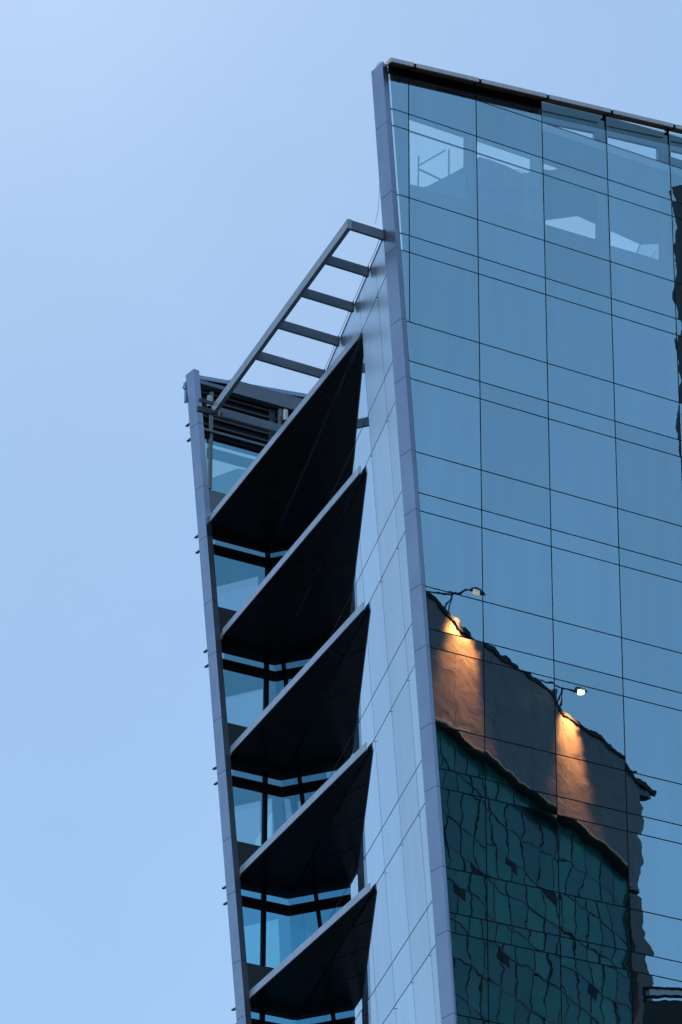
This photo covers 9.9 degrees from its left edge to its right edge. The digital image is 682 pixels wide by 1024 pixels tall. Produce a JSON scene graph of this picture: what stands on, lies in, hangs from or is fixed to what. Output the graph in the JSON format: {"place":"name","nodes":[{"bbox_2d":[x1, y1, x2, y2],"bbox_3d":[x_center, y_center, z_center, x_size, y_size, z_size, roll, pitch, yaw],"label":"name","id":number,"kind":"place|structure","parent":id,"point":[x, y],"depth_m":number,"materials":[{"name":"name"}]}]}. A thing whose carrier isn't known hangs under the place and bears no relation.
{"place":"outdoors","nodes":[
{"label":"outdoors","id":0,"kind":"place"},
{"bbox_2d":[0,0,681,1023],"label":"sky","id":1,"kind":"structure","parent":0,"point":[173,172],"materials":[{"name":"blue"}]},
{"bbox_2d":[182,57,681,1023],"bbox_3d":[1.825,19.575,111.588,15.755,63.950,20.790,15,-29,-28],"label":"glass tower","id":2,"kind":"structure","parent":0,"point":[438,513],"depth_m":112.19,"materials":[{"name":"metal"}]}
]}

